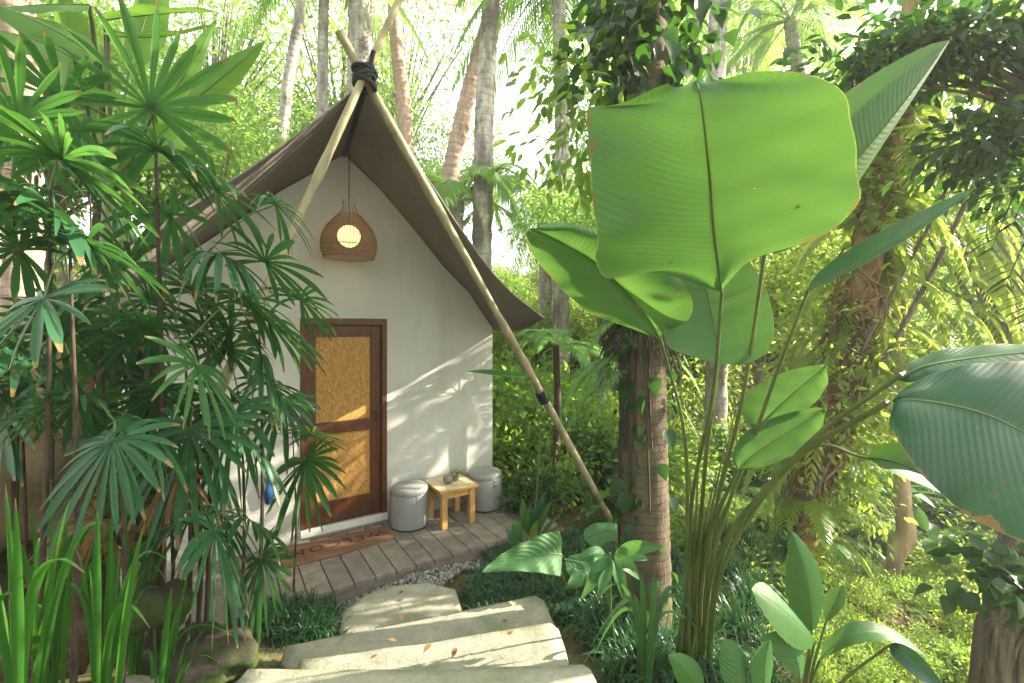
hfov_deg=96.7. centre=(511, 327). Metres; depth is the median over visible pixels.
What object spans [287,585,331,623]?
grass tuft
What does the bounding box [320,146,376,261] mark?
pendant lamp
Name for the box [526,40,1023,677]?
calathea plant
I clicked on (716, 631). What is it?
grass tuft
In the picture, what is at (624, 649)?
grass tuft
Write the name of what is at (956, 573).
shrub
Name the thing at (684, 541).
grass tuft
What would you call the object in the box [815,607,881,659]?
shrub
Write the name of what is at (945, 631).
fern
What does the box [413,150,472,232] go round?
broadleaf tree
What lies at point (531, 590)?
grass tuft
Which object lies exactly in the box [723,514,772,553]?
grass tuft
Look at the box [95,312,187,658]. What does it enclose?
palm stump
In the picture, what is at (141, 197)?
broadleaf tree
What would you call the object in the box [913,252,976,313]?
shrub
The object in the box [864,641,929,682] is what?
shrub
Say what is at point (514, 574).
grass tuft
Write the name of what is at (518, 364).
shrub
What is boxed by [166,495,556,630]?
wooden deck
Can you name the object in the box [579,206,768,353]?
broadleaf tree
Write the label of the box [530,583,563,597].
grass tuft
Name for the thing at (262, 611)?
grass tuft
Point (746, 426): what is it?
broad leaved plant
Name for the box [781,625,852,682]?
shrub
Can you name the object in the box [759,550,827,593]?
shrub
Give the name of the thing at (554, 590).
grass tuft
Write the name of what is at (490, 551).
grass tuft
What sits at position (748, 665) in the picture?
grass tuft
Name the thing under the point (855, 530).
young palm
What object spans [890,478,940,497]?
young palm
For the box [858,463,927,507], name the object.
shrub
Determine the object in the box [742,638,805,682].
grass tuft
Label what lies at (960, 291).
shrub
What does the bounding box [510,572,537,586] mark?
grass tuft
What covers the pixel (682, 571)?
grass tuft
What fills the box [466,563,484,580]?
grass tuft
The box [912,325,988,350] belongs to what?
shrub
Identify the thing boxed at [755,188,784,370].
broadleaf tree
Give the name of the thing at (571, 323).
shrub
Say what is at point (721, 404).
coconut palm
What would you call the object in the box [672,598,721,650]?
grass tuft
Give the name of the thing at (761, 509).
shrub
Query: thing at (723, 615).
grass tuft
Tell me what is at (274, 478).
lady palm
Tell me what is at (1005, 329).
broadleaf tree
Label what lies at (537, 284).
shrub
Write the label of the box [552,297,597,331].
shrub
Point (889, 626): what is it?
shrub
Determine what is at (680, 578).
grass tuft
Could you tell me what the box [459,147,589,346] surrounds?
coconut palm
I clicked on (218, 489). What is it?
lady palm
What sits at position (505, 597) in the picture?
grass tuft
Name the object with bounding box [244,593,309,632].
grass tuft
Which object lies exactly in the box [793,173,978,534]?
liana
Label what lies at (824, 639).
shrub
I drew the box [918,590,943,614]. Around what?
shrub
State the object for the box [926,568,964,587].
shrub
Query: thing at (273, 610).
grass tuft
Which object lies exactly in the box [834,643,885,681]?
shrub
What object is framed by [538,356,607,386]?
shrub
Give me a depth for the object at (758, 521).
5.03 m
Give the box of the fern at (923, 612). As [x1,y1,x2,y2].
[909,606,938,624]
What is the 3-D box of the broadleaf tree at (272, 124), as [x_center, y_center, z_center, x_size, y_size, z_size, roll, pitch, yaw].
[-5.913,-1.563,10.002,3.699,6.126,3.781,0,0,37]
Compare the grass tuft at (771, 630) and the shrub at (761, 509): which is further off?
the shrub at (761, 509)
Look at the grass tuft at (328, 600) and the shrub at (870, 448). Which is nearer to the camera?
the grass tuft at (328, 600)
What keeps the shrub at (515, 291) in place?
on the ground
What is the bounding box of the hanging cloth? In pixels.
[264,476,273,504]
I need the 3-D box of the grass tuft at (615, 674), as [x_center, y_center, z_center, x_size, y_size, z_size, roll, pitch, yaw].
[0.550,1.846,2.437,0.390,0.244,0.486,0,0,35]
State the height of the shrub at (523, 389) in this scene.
2.330 m
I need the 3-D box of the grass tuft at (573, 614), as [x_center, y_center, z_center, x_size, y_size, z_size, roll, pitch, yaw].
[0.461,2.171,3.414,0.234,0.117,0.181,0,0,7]
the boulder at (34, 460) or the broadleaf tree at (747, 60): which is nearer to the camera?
the boulder at (34, 460)
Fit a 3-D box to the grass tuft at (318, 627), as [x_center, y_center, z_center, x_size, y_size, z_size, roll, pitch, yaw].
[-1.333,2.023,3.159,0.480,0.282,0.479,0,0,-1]
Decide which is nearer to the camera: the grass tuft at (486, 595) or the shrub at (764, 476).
the grass tuft at (486, 595)
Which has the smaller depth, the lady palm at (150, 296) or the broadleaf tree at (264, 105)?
the lady palm at (150, 296)
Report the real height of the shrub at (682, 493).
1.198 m
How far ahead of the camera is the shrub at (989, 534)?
6.84 m
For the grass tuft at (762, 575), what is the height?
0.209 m
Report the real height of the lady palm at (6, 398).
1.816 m
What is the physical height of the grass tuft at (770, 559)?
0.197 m
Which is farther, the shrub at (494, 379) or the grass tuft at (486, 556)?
the shrub at (494, 379)
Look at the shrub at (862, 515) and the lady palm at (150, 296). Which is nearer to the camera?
the lady palm at (150, 296)
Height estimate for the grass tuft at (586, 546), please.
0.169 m
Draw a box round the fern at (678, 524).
[670,515,684,540]
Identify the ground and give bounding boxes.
[0,263,989,682]
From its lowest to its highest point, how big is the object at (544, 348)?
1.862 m
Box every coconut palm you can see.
[0,0,100,339]
[231,0,431,118]
[254,0,305,144]
[347,0,373,93]
[387,0,436,152]
[424,165,541,236]
[440,0,501,205]
[451,0,714,382]
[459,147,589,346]
[472,0,499,269]
[688,0,881,385]
[704,0,727,469]
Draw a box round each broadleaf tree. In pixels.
[0,0,176,187]
[0,76,166,290]
[35,0,218,261]
[35,0,243,317]
[39,0,244,246]
[47,66,252,245]
[54,175,146,285]
[82,69,301,209]
[92,0,346,176]
[145,115,299,228]
[171,0,313,136]
[190,89,275,179]
[209,0,448,151]
[209,67,335,163]
[269,77,395,136]
[294,0,513,173]
[393,98,529,205]
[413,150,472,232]
[489,150,605,421]
[506,0,750,170]
[514,137,618,401]
[552,0,779,117]
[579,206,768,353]
[672,0,823,84]
[674,0,873,80]
[692,357,703,413]
[704,231,843,485]
[737,0,897,82]
[751,187,963,279]
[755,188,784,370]
[764,208,954,499]
[806,48,1023,550]
[872,121,958,381]
[923,183,1023,341]
[930,129,990,248]
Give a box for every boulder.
[0,332,117,553]
[128,578,193,635]
[135,620,226,675]
[167,627,258,682]
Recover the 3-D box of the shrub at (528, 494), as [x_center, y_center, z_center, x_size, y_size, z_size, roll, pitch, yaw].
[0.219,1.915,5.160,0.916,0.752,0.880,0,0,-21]
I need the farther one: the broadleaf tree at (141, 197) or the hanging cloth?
the broadleaf tree at (141, 197)
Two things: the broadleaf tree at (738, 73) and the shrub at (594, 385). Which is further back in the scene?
the broadleaf tree at (738, 73)
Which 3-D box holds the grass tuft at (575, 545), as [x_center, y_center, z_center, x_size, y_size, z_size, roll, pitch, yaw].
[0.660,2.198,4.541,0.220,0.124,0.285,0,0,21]
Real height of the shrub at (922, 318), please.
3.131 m
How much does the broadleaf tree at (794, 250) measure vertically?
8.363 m
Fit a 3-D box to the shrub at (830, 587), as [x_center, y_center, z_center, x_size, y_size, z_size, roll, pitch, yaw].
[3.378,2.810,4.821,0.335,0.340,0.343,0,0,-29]
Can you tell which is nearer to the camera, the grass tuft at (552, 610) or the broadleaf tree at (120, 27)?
the grass tuft at (552, 610)
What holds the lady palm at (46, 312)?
on the ground
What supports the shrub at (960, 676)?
on the ground
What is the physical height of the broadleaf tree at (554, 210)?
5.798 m
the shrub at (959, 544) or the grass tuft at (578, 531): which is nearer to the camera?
the grass tuft at (578, 531)
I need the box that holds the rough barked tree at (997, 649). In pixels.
[767,0,1023,682]
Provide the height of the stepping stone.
0.167 m
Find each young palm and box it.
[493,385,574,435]
[675,437,728,490]
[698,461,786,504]
[730,498,885,578]
[753,567,852,586]
[754,576,786,597]
[761,482,895,554]
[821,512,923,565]
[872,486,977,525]
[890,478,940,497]
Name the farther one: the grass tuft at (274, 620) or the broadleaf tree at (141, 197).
the broadleaf tree at (141, 197)
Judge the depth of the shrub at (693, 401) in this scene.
11.86 m
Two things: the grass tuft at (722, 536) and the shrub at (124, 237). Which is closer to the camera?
the grass tuft at (722, 536)
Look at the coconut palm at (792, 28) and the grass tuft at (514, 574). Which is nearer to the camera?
the grass tuft at (514, 574)
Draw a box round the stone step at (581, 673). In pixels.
[236,664,596,682]
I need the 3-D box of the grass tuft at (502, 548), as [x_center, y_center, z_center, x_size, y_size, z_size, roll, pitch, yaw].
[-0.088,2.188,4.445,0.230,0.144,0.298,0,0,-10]
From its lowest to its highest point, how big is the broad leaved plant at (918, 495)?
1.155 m
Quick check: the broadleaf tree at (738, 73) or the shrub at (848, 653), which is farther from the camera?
the broadleaf tree at (738, 73)
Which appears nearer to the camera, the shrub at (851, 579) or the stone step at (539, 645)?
the stone step at (539, 645)
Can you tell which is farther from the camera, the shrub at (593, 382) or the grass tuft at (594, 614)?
the shrub at (593, 382)
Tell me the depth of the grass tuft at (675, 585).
3.63 m
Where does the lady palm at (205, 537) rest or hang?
on the ground
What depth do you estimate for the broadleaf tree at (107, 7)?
12.17 m
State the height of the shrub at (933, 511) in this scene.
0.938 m
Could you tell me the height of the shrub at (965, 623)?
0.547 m
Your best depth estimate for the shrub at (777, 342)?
15.50 m
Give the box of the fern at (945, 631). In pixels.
[940,628,961,643]
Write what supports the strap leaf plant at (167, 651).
on the ground
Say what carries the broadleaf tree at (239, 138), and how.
on the ground
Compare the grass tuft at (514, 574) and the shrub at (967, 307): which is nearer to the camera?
the grass tuft at (514, 574)
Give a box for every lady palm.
[0,0,275,650]
[0,37,159,681]
[0,93,112,670]
[0,140,89,519]
[0,196,168,682]
[0,228,191,670]
[0,288,147,630]
[0,372,113,598]
[0,390,202,682]
[7,180,153,663]
[23,414,254,636]
[45,461,155,593]
[51,363,205,487]
[55,264,233,648]
[68,442,245,583]
[76,280,299,642]
[80,376,279,638]
[99,186,327,621]
[120,507,299,650]
[165,319,314,626]
[174,284,344,643]
[239,390,352,595]
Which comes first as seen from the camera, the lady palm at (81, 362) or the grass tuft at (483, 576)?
the lady palm at (81, 362)
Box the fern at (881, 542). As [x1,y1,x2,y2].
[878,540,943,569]
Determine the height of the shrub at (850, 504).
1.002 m
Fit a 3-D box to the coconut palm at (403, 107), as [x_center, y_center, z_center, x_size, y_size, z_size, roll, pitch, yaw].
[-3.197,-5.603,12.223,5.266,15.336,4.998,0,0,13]
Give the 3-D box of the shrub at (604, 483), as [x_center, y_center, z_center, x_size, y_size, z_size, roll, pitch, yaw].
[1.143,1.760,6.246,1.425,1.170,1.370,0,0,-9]
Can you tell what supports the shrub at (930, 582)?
on the ground
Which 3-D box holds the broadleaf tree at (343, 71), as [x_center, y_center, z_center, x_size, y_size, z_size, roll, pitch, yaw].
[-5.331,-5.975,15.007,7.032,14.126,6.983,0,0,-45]
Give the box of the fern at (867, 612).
[859,608,883,619]
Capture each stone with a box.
[125,674,158,682]
[338,583,461,635]
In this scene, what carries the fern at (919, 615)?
on the ground
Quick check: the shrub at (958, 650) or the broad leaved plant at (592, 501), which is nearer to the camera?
the shrub at (958, 650)
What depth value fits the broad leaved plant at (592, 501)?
5.18 m
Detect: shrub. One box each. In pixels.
[43,220,151,333]
[53,232,135,316]
[491,252,514,282]
[491,259,534,294]
[492,290,552,348]
[492,329,542,370]
[492,331,611,473]
[492,343,585,399]
[492,349,536,422]
[492,361,618,482]
[492,379,543,422]
[492,412,563,486]
[492,429,603,519]
[492,464,579,516]
[493,359,530,407]
[494,304,596,364]
[494,350,547,385]
[495,306,597,367]
[496,268,537,306]
[497,268,538,306]
[505,361,597,408]
[508,375,716,499]
[512,250,538,280]
[531,266,553,289]
[534,296,598,355]
[537,375,617,423]
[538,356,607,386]
[538,411,617,498]
[545,423,730,524]
[549,306,691,365]
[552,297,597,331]
[565,394,618,496]
[569,313,746,433]
[569,364,616,400]
[571,313,744,390]
[575,384,618,416]
[577,367,618,402]
[609,489,684,521]
[666,331,785,417]
[667,395,686,420]
[667,412,735,500]
[667,414,703,444]
[668,440,708,503]
[669,502,720,571]
[673,514,745,536]
[676,498,771,549]
[679,487,743,516]
[680,509,787,574]
[680,533,785,612]
[688,408,769,496]
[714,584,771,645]
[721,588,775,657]
[732,533,847,609]
[733,504,776,524]
[738,507,817,549]
[743,461,791,497]
[751,260,812,347]
[756,526,864,602]
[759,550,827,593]
[765,297,953,374]
[769,620,855,669]
[777,652,865,682]
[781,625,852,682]
[786,599,836,641]
[803,625,888,682]
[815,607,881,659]
[817,554,854,592]
[817,622,872,669]
[820,611,844,632]
[822,575,851,614]
[823,615,865,647]
[826,489,874,513]
[831,570,889,614]
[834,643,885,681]
[835,479,924,530]
[837,563,862,589]
[837,600,883,648]
[837,608,884,647]
[840,548,888,586]
[843,496,895,555]
[846,588,907,622]
[846,643,913,682]
[852,422,885,463]
[854,424,891,478]
[854,556,887,581]
[855,567,917,612]
[855,580,902,610]
[856,312,1021,411]
[856,613,918,659]
[856,641,903,673]
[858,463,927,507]
[859,314,1023,409]
[862,556,886,580]
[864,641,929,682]
[866,628,942,682]
[880,575,919,600]
[884,568,939,607]
[897,590,936,611]
[897,617,956,658]
[901,555,964,601]
[901,648,964,682]
[903,538,969,589]
[904,635,947,682]
[905,260,969,346]
[905,303,965,358]
[905,543,990,595]
[905,567,943,594]
[910,264,989,320]
[910,290,1023,358]
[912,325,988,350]
[912,488,968,530]
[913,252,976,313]
[913,630,970,682]
[914,264,984,318]
[918,578,981,646]
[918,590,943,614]
[921,491,982,544]
[921,513,997,565]
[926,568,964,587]
[929,491,976,544]
[930,632,970,679]
[931,500,992,549]
[931,632,970,676]
[933,589,981,639]
[938,292,1023,341]
[938,538,989,588]
[941,615,972,645]
[941,629,971,651]
[945,660,967,682]
[947,647,970,682]
[951,293,1022,332]
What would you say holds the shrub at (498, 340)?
on the ground
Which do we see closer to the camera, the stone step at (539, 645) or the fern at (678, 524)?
the stone step at (539, 645)
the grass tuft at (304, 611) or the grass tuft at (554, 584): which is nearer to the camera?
the grass tuft at (304, 611)
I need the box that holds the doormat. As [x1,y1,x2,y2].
[271,527,392,570]
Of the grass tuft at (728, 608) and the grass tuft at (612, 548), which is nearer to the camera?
the grass tuft at (728, 608)
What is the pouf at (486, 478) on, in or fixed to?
on the wooden deck
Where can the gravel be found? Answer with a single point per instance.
(423, 577)
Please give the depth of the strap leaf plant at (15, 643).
1.45 m
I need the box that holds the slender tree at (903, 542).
[787,0,916,582]
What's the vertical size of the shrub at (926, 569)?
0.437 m
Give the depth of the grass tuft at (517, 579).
3.96 m
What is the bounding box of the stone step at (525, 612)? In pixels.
[280,596,555,668]
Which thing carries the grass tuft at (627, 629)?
on the ground
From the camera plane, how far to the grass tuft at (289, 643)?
3.01 m
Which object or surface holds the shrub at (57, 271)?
on the ground
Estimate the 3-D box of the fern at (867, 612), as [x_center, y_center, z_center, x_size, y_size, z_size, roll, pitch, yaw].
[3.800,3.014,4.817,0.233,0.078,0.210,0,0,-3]
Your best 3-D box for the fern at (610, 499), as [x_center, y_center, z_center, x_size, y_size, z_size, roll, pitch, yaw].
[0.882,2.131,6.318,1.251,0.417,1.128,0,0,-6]
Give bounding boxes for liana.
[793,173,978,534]
[824,45,1010,433]
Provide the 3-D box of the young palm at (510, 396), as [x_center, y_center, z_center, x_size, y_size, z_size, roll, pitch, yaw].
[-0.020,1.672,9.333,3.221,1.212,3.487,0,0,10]
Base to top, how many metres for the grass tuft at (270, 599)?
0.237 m
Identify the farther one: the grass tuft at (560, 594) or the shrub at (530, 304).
the shrub at (530, 304)
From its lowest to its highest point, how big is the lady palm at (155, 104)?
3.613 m
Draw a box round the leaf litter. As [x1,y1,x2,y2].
[28,474,961,682]
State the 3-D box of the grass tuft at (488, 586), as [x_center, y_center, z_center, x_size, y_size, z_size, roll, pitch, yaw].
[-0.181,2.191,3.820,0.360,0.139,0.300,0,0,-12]
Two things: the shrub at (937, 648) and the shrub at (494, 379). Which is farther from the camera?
the shrub at (494, 379)
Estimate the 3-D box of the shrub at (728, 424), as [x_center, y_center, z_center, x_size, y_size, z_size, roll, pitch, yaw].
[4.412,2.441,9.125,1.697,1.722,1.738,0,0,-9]
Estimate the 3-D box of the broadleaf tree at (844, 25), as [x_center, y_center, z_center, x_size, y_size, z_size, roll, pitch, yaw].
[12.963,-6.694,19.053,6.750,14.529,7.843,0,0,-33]
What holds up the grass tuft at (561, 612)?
on the ground
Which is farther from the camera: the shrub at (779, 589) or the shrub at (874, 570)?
the shrub at (874, 570)
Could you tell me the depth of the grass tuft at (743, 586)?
3.57 m
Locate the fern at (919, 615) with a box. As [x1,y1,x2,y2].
[904,607,931,623]
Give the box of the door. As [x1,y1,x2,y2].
[300,318,386,530]
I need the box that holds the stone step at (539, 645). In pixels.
[297,623,568,669]
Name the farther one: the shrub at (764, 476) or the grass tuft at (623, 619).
the shrub at (764, 476)
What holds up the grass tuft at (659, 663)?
on the ground
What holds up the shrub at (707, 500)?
on the ground
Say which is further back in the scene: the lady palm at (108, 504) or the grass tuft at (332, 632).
the grass tuft at (332, 632)
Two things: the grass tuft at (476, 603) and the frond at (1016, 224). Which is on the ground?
the grass tuft at (476, 603)
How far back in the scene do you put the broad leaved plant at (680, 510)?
5.16 m
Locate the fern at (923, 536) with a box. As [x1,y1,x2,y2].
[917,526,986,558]
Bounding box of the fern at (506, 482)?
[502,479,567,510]
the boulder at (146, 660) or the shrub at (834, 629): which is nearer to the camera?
the boulder at (146, 660)
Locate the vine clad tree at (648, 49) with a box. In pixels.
[487,0,760,632]
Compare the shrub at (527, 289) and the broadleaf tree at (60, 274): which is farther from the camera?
the shrub at (527, 289)
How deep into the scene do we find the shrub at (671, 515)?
5.61 m
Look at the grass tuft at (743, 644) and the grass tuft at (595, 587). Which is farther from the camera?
the grass tuft at (595, 587)
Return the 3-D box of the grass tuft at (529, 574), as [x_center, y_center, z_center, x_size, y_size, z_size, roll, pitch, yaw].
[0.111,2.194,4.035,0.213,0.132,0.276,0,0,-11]
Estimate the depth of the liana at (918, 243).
4.30 m
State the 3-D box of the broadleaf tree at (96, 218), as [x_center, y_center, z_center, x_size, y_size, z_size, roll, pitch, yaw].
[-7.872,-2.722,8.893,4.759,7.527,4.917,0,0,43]
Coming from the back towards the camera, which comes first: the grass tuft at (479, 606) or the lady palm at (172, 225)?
the grass tuft at (479, 606)
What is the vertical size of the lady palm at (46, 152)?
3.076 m
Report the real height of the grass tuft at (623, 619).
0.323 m
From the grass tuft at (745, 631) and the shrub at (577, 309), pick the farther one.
the shrub at (577, 309)
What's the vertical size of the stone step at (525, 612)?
0.307 m
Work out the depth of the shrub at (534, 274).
24.63 m
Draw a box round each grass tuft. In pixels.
[238,598,272,625]
[244,589,313,633]
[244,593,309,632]
[244,607,272,632]
[249,588,290,615]
[249,591,319,624]
[249,592,324,647]
[253,607,341,648]
[253,609,301,657]
[254,593,312,638]
[260,625,312,646]
[261,616,308,653]
[262,588,335,620]
[275,599,323,648]
[280,595,359,640]
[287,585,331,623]
[319,589,355,620]
[319,611,340,635]
[324,617,358,636]
[452,573,492,603]
[455,582,482,606]
[456,584,483,608]
[459,585,496,605]
[460,595,507,607]
[462,591,481,608]
[464,566,504,585]
[464,597,484,608]
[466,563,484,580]
[467,599,498,609]
[477,549,496,564]
[477,576,508,595]
[479,549,501,564]
[480,561,501,580]
[480,588,502,604]
[482,547,500,560]
[484,579,503,594]
[486,580,509,598]
[489,588,510,604]
[494,543,510,557]
[496,541,514,550]
[499,571,525,585]
[504,586,527,597]
[508,571,528,586]
[509,580,533,597]
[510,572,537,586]
[518,571,536,582]
[524,580,547,597]
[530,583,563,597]
[533,572,548,583]
[536,582,554,598]
[538,574,555,585]
[541,576,567,594]
[542,574,566,594]
[543,580,563,600]
[543,592,562,607]
[544,583,565,602]
[544,596,566,622]
[548,603,564,624]
[550,526,581,537]
[552,601,584,630]
[553,600,581,628]
[553,604,582,625]
[554,587,591,611]
[556,571,572,592]
[560,597,624,648]
[561,534,569,545]
[561,586,605,635]
[561,596,590,617]
[561,608,585,624]
[562,543,574,557]
[563,613,635,667]
[565,595,628,643]
[567,540,582,554]
[568,526,584,538]
[568,544,579,554]
[570,629,675,682]
[575,520,590,534]
[575,542,592,552]
[575,586,616,602]
[579,516,601,526]
[580,588,617,621]
[580,643,653,682]
[583,610,665,669]
[585,619,675,682]
[586,600,634,636]
[586,635,666,682]
[589,542,617,556]
[603,549,614,559]
[607,623,721,682]
[633,622,723,682]
[647,609,717,666]
[654,636,676,682]
[654,641,706,682]
[657,634,748,667]
[665,643,751,682]
[670,541,683,572]
[671,573,682,609]
[671,649,722,682]
[672,528,696,552]
[672,581,715,615]
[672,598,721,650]
[672,606,686,648]
[672,608,748,654]
[676,562,692,582]
[694,549,750,585]
[698,513,743,549]
[711,588,777,663]
[713,632,755,655]
[718,626,804,678]
[718,640,752,682]
[719,567,758,599]
[719,605,773,657]
[720,566,770,628]
[721,554,760,587]
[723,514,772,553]
[724,540,769,572]
[730,580,779,627]
[737,564,785,586]
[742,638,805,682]
[748,545,785,574]
[750,524,816,561]
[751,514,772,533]
[761,510,808,537]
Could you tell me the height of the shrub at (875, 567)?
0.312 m
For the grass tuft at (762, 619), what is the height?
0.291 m
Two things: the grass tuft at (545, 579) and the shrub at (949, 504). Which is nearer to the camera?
the grass tuft at (545, 579)
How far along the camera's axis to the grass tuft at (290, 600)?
3.40 m
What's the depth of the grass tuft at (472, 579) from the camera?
3.91 m
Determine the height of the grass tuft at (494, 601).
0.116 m
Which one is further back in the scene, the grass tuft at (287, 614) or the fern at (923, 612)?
the fern at (923, 612)
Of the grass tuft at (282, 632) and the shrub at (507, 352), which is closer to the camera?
the grass tuft at (282, 632)
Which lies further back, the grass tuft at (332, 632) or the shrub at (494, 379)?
the shrub at (494, 379)
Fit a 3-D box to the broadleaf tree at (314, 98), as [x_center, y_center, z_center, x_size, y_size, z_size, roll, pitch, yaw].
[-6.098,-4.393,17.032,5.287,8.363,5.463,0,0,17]
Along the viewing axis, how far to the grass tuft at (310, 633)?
3.08 m
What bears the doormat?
on the wooden deck
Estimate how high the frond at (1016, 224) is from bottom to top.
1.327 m
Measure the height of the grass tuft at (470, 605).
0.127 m
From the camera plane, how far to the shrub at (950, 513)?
7.94 m
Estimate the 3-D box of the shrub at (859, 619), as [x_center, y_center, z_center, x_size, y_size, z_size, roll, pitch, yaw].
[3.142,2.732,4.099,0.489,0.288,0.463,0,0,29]
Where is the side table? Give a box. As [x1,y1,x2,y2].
[423,473,478,529]
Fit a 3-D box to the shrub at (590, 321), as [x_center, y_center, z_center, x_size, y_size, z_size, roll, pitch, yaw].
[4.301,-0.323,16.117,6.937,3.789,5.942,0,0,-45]
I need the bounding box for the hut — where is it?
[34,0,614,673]
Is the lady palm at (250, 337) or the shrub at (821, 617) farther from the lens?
the shrub at (821, 617)
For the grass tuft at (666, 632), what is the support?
on the ground
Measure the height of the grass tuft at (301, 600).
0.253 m
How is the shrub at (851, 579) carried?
on the ground
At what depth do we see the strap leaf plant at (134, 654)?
2.32 m
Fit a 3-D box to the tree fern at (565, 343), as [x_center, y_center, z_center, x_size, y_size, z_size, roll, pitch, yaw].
[0.634,1.140,5.755,1.607,2.259,1.479,0,0,18]
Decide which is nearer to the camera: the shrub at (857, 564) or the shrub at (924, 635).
the shrub at (924, 635)
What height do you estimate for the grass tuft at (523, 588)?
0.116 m
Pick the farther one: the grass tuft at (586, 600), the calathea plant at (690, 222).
the grass tuft at (586, 600)
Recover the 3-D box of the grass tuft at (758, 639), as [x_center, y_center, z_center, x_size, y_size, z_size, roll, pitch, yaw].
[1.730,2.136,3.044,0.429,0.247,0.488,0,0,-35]
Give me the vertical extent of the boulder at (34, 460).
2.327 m
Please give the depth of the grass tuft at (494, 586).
3.85 m
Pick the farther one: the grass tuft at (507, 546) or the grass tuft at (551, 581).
the grass tuft at (507, 546)
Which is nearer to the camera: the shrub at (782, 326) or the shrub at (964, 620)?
the shrub at (964, 620)
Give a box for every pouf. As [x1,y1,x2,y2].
[390,479,428,532]
[468,466,501,512]
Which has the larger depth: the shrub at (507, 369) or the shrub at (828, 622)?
the shrub at (507, 369)
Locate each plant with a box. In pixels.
[0,0,265,543]
[0,483,107,682]
[1,476,117,682]
[64,511,174,682]
[101,505,174,675]
[147,573,273,682]
[468,369,559,544]
[482,522,616,599]
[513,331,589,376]
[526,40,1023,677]
[565,480,616,522]
[575,540,661,651]
[590,573,719,682]
[668,532,940,682]
[669,497,684,540]
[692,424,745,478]
[732,406,748,433]
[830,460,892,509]
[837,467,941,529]
[880,506,993,566]
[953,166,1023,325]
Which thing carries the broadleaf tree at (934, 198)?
on the ground
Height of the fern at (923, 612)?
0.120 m
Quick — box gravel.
[253,553,496,635]
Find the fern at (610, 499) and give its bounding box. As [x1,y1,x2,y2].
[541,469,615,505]
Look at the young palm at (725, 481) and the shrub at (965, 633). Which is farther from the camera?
the young palm at (725, 481)
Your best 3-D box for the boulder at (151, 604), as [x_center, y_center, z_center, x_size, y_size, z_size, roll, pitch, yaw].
[-1.731,1.368,2.249,0.264,0.232,0.358,0,0,-37]
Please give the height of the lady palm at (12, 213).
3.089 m
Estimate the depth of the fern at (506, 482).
5.96 m
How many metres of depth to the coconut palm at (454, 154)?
10.82 m
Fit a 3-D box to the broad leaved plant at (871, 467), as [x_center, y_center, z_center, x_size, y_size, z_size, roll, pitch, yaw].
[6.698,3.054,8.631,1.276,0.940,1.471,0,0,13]
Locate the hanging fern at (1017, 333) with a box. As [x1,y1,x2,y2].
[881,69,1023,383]
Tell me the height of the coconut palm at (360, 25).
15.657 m
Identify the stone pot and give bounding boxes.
[443,474,452,483]
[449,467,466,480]
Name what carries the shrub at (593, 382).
on the ground
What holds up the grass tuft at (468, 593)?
on the ground
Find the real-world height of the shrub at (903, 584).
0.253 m
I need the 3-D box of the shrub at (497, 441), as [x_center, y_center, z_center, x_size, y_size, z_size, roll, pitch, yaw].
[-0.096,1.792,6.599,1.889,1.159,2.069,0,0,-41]
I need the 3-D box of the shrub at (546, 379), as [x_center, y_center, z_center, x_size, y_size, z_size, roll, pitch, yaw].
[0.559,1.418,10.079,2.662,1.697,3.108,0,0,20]
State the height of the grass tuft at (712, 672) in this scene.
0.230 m
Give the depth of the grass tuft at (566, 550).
4.46 m
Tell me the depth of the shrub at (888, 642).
3.75 m
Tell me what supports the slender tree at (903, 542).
on the ground
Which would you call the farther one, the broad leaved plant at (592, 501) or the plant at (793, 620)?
the broad leaved plant at (592, 501)
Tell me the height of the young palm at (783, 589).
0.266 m
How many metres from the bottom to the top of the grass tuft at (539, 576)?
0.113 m
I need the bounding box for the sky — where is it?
[0,0,1023,274]
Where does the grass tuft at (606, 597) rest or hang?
on the ground
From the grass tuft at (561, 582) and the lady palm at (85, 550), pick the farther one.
the grass tuft at (561, 582)
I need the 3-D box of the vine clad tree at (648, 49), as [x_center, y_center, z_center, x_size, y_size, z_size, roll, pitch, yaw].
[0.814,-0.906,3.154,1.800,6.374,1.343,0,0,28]
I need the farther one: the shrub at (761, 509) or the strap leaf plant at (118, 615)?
the shrub at (761, 509)
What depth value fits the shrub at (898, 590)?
5.06 m
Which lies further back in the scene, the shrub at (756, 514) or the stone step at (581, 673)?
the shrub at (756, 514)
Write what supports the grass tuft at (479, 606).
on the ground
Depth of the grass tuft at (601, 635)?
2.86 m
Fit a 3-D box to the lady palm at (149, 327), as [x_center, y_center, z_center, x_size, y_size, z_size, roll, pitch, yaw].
[-1.681,0.869,2.301,1.080,2.229,0.754,0,0,0]
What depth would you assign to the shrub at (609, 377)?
12.14 m
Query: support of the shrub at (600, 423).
on the ground
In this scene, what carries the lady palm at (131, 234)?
on the ground
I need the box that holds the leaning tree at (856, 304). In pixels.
[728,0,1023,592]
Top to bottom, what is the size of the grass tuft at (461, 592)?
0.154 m
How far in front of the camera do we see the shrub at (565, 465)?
5.51 m
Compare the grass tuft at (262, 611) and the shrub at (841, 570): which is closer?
the grass tuft at (262, 611)
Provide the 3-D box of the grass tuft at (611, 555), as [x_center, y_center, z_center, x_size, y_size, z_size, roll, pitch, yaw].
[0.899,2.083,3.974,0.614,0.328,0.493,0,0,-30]
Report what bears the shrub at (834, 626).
on the ground
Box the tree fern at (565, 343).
[497,329,618,507]
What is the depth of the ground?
4.11 m
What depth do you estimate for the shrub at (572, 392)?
9.51 m
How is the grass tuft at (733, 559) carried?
on the ground
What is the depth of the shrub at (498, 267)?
24.43 m

